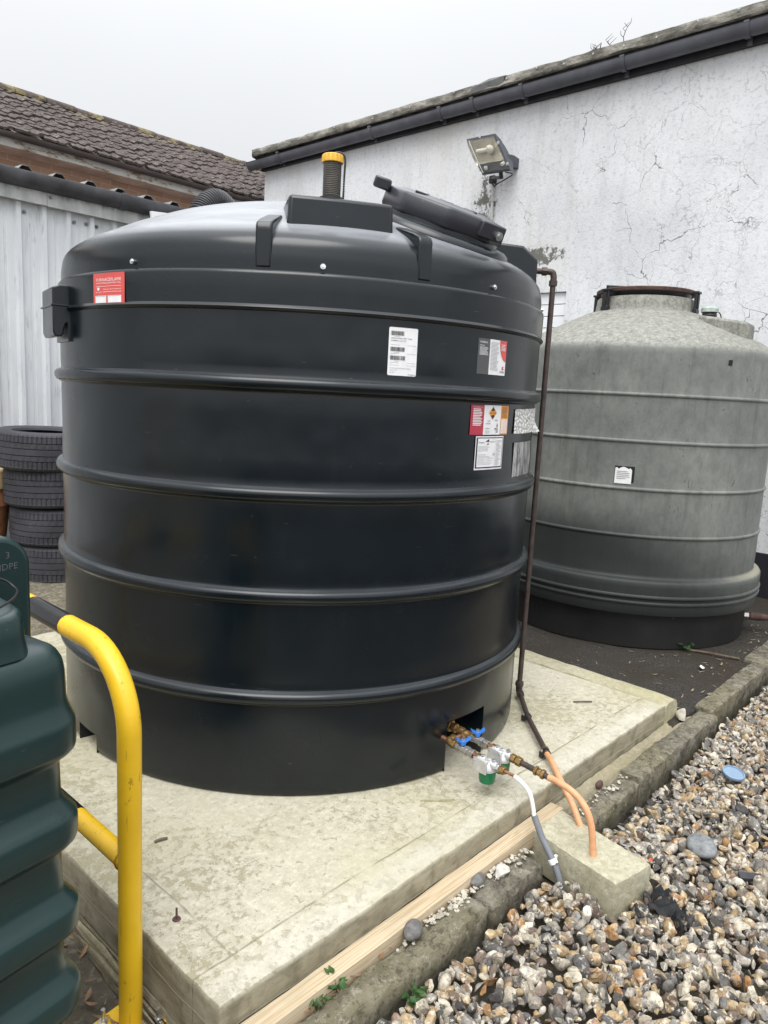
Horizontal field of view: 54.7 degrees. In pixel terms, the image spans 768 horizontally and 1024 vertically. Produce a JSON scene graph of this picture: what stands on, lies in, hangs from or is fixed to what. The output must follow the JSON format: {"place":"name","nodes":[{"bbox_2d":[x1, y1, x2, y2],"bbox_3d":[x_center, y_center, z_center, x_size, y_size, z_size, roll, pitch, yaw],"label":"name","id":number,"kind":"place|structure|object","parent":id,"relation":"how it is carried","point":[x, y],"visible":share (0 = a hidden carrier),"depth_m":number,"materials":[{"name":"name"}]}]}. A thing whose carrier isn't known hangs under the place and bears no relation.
{"place":"outdoors","nodes":[
{"label":"outdoors","id":0,"kind":"place"},
{"bbox_2d":[0,467,9,536],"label":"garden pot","id":1,"kind":"object","parent":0,"point":[4,512],"visible":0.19,"depth_m":5.73,"materials":[{"name":"ceramic"}]},
{"bbox_2d":[0,0,764,161],"label":"sky","id":2,"kind":"structure","parent":0,"point":[232,78],"materials":[{"name":"white"}]},
{"bbox_2d":[30,581,767,1023],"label":"ground","id":3,"kind":"structure","parent":0,"point":[662,671],"depth_m":4.59,"materials":[{"name":"grey gravel"}]},
{"bbox_2d":[0,536,80,1023],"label":"green tank","id":4,"kind":"object","parent":3,"relation":"on","point":[40,979],"visible":1,"depth_m":1.51,"materials":[{"name":"plastic"}]},
{"bbox_2d":[0,578,18,607],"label":"wire loop","id":5,"kind":"object","parent":4,"relation":"on","point":[15,588],"visible":1,"depth_m":1.50,"materials":[{"name":"black plastic"}]},
{"bbox_2d":[20,544,64,582],"bbox_3d":[-2.593,0.360,5.974,0.710,0.290,0.710,11,12,42],"label":"tyre","id":6,"kind":"object","parent":3,"relation":"on","point":[46,564],"visible":0.2,"depth_m":5.63,"materials":[{"name":"rubber"}]},
{"bbox_2d":[9,506,63,546],"bbox_3d":[-2.592,0.071,5.912,0.710,0.290,0.710,7,10,21],"label":"tyre","id":7,"kind":"object","parent":6,"relation":"on","point":[36,527],"visible":0.39,"depth_m":5.58,"materials":[{"name":"rubber"}]},
{"bbox_2d":[3,469,63,508],"bbox_3d":[-2.598,-0.215,5.828,0.710,0.290,0.710,2,9,0],"label":"tyre","id":8,"kind":"object","parent":7,"relation":"on","point":[35,490],"visible":0.46,"depth_m":5.50,"materials":[{"name":"rubber"}]},
{"bbox_2d":[0,425,62,472],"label":"tyre","id":9,"kind":"object","parent":8,"relation":"on","point":[30,448],"visible":0.56,"depth_m":5.42,"materials":[{"name":"rubber"}]},
{"bbox_2d":[0,164,186,537],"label":"metal shed","id":10,"kind":"structure","parent":3,"relation":"on","point":[48,222],"depth_m":6.18,"materials":[{"name":"white metal"}]},
{"bbox_2d":[190,188,234,207],"bbox_3d":[-1.609,-2.728,7.110,0.230,0.703,0.679,11,12,42],"label":"flexible duct","id":11,"kind":"object","parent":10,"relation":"attached to","point":[211,196],"visible":0.12,"depth_m":6.94,"materials":[{"name":"grey plastic"}]},
{"bbox_2d":[30,593,165,1023],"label":"hoop barrier","id":12,"kind":"object","parent":3,"relation":"on","point":[121,851],"visible":0.89,"depth_m":1.97,"materials":[{"name":"yellow metal"}]},
{"bbox_2d":[0,82,264,208],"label":"roof","id":13,"kind":"structure","parent":3,"relation":"on","point":[43,134],"depth_m":10.09,"materials":[{"name":"tile"}]},
{"bbox_2d":[150,211,165,217],"bbox_3d":[-2.094,-1.189,6.902,0.030,3.060,0.170,11,12,42],"label":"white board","id":14,"kind":"object","parent":3,"relation":"on","point":[153,213],"visible":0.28,"depth_m":6.62,"materials":[{"name":"white"}]},
{"bbox_2d":[64,869,495,1023],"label":"leaf litter","id":15,"kind":"object","parent":3,"relation":"on","point":[83,952],"visible":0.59,"depth_m":2.13,"materials":[{"name":"brown plant"}]},
{"bbox_2d":[309,991,333,1010],"bbox_3d":[-0.184,1.350,2.042,0.082,0.052,0.061,11,12,42],"label":"weed","id":16,"kind":"object","parent":15,"relation":"on","point":[317,1002],"visible":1,"depth_m":2.04,"materials":[{"name":"green plant"}]},
{"bbox_2d":[324,965,347,991],"bbox_3d":[-0.140,1.338,2.104,0.077,0.060,0.077,5,9,11],"label":"weed","id":17,"kind":"object","parent":15,"relation":"on","point":[342,984],"visible":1,"depth_m":2.10,"materials":[{"name":"green plant"}]},
{"bbox_2d":[31,631,690,1023],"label":"concrete plinth","id":18,"kind":"structure","parent":3,"relation":"on","point":[271,897],"depth_m":2.56,"materials":[{"name":"grey concrete"}]},
{"bbox_2d":[154,837,167,842],"bbox_3d":[-0.767,1.126,2.550,0.046,0.014,0.010,-3,11,-34],"label":"twig","id":19,"kind":"object","parent":18,"relation":"on","point":[160,839],"visible":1,"depth_m":2.55,"materials":[{"name":"brown wood"}]},
{"bbox_2d":[172,907,180,921],"bbox_3d":[-0.610,1.182,2.181,0.025,0.038,0.026,11,12,42],"label":"steel pin","id":20,"kind":"object","parent":18,"relation":"on","point":[176,918],"visible":1,"depth_m":2.18,"materials":[{"name":"metal"}]},
{"bbox_2d":[40,151,543,795],"bbox_3d":[-0.418,-0.285,3.765,2.313,2.443,2.346,11,12,42],"label":"oil tank","id":21,"kind":"object","parent":18,"relation":"on","point":[292,461],"visible":1,"depth_m":2.78,"materials":[{"name":"plastic"}]},
{"bbox_2d":[441,720,596,890],"bbox_3d":[0.459,1.134,2.963,0.822,0.428,0.178,11,12,42],"label":"oil pipework","id":22,"kind":"object","parent":21,"relation":"attached to","point":[498,759],"visible":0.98,"depth_m":2.90,"materials":[{"name":"orange metal"}]},
{"bbox_2d":[515,267,583,827],"bbox_3d":[0.787,0.030,3.308,0.306,2.307,1.146,0,10,-19],"label":"pipe","id":23,"kind":"object","parent":21,"relation":"attached to","point":[544,751],"visible":0.97,"depth_m":3.69,"materials":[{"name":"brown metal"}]},
{"bbox_2d":[241,802,563,1023],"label":"timber batten","id":24,"kind":"object","parent":18,"relation":"attached to","point":[360,956],"visible":0.74,"depth_m":2.29,"materials":[{"name":"beige wood"}]},
{"bbox_2d":[595,780,602,788],"bbox_3d":[0.946,1.198,3.259,0.027,0.039,0.051,11,12,42],"label":"flint stone","id":25,"kind":"object","parent":18,"relation":"on","point":[599,784],"visible":1,"depth_m":3.25,"materials":[{"name":"stone"}]},
{"bbox_2d":[298,896,488,1023],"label":"kerb stone","id":26,"kind":"object","parent":3,"relation":"on","point":[373,994],"visible":0.79,"depth_m":2.22,"materials":[{"name":"concrete"}]},
{"bbox_2d":[403,918,422,941],"bbox_3d":[0.090,1.306,2.316,0.067,0.052,0.074,11,12,42],"label":"flint stone","id":27,"kind":"object","parent":26,"relation":"on","point":[413,930],"visible":1,"depth_m":2.29,"materials":[{"name":"grey stone"}]},
{"bbox_2d":[246,0,767,598],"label":"white building","id":28,"kind":"structure","parent":3,"relation":"on","point":[642,160],"depth_m":7.30,"materials":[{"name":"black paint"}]},
{"bbox_2d":[467,134,518,219],"bbox_3d":[1.221,-3.449,8.093,0.480,1.147,0.640,11,12,42],"label":"floodlight","id":29,"kind":"object","parent":28,"relation":"attached to","point":[490,154],"visible":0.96,"depth_m":7.86,"materials":[{"name":"grey metal"}]},
{"bbox_2d":[541,292,565,332],"bbox_3d":[1.434,-1.029,8.467,1.245,2.806,0.065,11,12,42],"label":"shutter door","id":30,"kind":"structure","parent":28,"relation":"in","point":[560,297],"depth_m":7.92,"materials":[{"name":"white metal"}]},
{"bbox_2d":[591,34,615,49],"bbox_3d":[2.136,-4.545,7.216,0.255,0.148,0.072,11,12,42],"label":"dry weed","id":31,"kind":"object","parent":28,"relation":"on","point":[601,43],"visible":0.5,"depth_m":7.19,"materials":[{"name":"grey plant"}]},
{"bbox_2d":[471,855,542,930],"bbox_3d":[0.441,1.381,2.662,0.119,0.183,0.344,11,12,42],"label":"kerb stone","id":32,"kind":"object","parent":3,"relation":"on","point":[500,898],"visible":0.57,"depth_m":2.60,"materials":[{"name":"concrete"}]},
{"bbox_2d":[495,864,509,878],"bbox_3d":[0.415,1.281,2.640,0.046,0.030,0.078,11,12,42],"label":"flint stone","id":33,"kind":"object","parent":32,"relation":"on","point":[501,870],"visible":1,"depth_m":2.63,"materials":[{"name":"white stone"}]},
{"bbox_2d":[525,810,650,921],"bbox_3d":[0.758,1.333,2.827,0.216,0.162,0.444,-4,11,-36],"label":"concrete block","id":34,"kind":"object","parent":3,"relation":"on","point":[613,877],"depth_m":2.72,"materials":[{"name":"grey concrete"}]},
{"bbox_2d":[569,778,638,833],"bbox_3d":[0.936,1.324,3.205,0.116,0.177,0.538,11,12,42],"label":"kerb stone","id":35,"kind":"object","parent":3,"relation":"on","point":[611,809],"visible":0.48,"depth_m":3.22,"materials":[{"name":"concrete"}]},
{"bbox_2d":[396,774,627,951],"bbox_3d":[0.591,1.267,2.855,0.080,0.021,1.644,11,12,42],"label":"mortar debris","id":36,"kind":"object","parent":35,"relation":"on","point":[440,914],"visible":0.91,"depth_m":2.52,"materials":[{"name":"grey concrete"}]},
{"bbox_2d":[470,872,484,886],"bbox_3d":[0.326,1.282,2.593,0.054,0.034,0.072,11,12,42],"label":"flint stone","id":37,"kind":"object","parent":36,"relation":"on","point":[478,879],"visible":0.96,"depth_m":2.57,"materials":[{"name":"grey stone"}]},
{"bbox_2d":[518,285,767,649],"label":"old tank","id":38,"kind":"object","parent":3,"relation":"on","point":[653,469],"visible":0.87,"depth_m":5.05,"materials":[{"name":"plastic"}]},
{"bbox_2d":[543,624,767,707],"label":"leaf litter","id":39,"kind":"object","parent":3,"relation":"on","point":[698,665],"visible":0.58,"depth_m":4.89,"materials":[{"name":"brown plant"}]},
{"bbox_2d":[620,710,717,807],"bbox_3d":[1.461,1.248,3.774,0.126,0.199,1.021,11,12,42],"label":"kerb stone","id":40,"kind":"object","parent":3,"relation":"on","point":[648,771],"visible":0.77,"depth_m":3.66,"materials":[{"name":"concrete"}]},
{"bbox_2d":[675,708,685,721],"bbox_3d":[1.617,1.103,4.048,0.051,0.053,0.132,6,10,19],"label":"mortar lump","id":41,"kind":"object","parent":3,"relation":"on","point":[680,714],"visible":1,"depth_m":4.02,"materials":[{"name":"white concrete"}]},
{"bbox_2d":[678,643,693,651],"bbox_3d":[2.099,0.939,5.138,0.124,0.061,0.068,0,10,-18],"label":"weed","id":42,"kind":"object","parent":3,"relation":"on","point":[692,644],"visible":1,"depth_m":5.14,"materials":[{"name":"green plant"}]},
{"bbox_2d":[688,649,739,659],"bbox_3d":[2.256,0.973,5.076,0.325,0.026,0.038,7,10,26],"label":"twig","id":43,"kind":"object","parent":3,"relation":"on","point":[716,654],"visible":1,"depth_m":5.07,"materials":[{"name":"brown wood"}]},
{"bbox_2d":[695,662,766,732],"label":"kerb stone","id":44,"kind":"object","parent":3,"relation":"on","point":[732,696],"visible":0.8,"depth_m":4.48,"materials":[{"name":"concrete"}]},
{"bbox_2d":[743,641,767,685],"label":"kerb stone","id":45,"kind":"object","parent":3,"relation":"on","point":[758,655],"visible":0.45,"depth_m":5.04,"materials":[{"name":"concrete"}]},
{"bbox_2d":[421,799,454,801],"bbox_3d":[0.209,1.122,2.887,0.136,0.008,0.005,2,9,-7],"label":"concrete chip","id":46,"kind":"object","parent":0,"point":[431,800],"visible":1,"depth_m":2.88,"materials":[{"name":"beige concrete"}]},
{"bbox_2d":[376,686,767,1023],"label":"gravel","id":47,"kind":"structure","parent":0,"point":[740,741],"depth_m":2.48,"materials":[{"name":"gravel"}]},
{"bbox_2d":[401,978,428,1007],"bbox_3d":[0.080,1.411,2.172,0.105,0.056,0.088,11,12,42],"label":"weed","id":48,"kind":"object","parent":47,"relation":"on","point":[412,1000],"visible":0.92,"depth_m":2.16,"materials":[{"name":"green plant"}]},
{"bbox_2d":[647,884,686,932],"bbox_3d":[1.008,1.382,2.605,0.150,0.066,0.151,11,12,42],"label":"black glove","id":49,"kind":"object","parent":47,"relation":"on","point":[665,905],"visible":0.98,"depth_m":2.58,"materials":[{"name":"fabric"}]},
{"bbox_2d":[686,833,716,858],"bbox_3d":[1.274,1.338,2.969,0.125,0.064,0.129,11,12,42],"label":"cobble","id":50,"kind":"object","parent":47,"relation":"on","point":[701,845],"visible":1,"depth_m":2.94,"materials":[{"name":"grey stone"}]},
{"bbox_2d":[722,765,744,781],"bbox_3d":[1.688,1.263,3.584,0.103,0.034,0.104,11,12,42],"label":"plastic cap","id":51,"kind":"object","parent":47,"relation":"on","point":[733,773],"visible":1,"depth_m":3.58,"materials":[{"name":"blue plastic"}]},
{"bbox_2d":[737,871,761,880],"bbox_3d":[1.385,1.378,2.803,0.085,0.020,0.032,4,9,4],"label":"slate piece","id":52,"kind":"object","parent":47,"relation":"on","point":[746,876],"visible":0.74,"depth_m":2.80,"materials":[{"name":"grey stone"}]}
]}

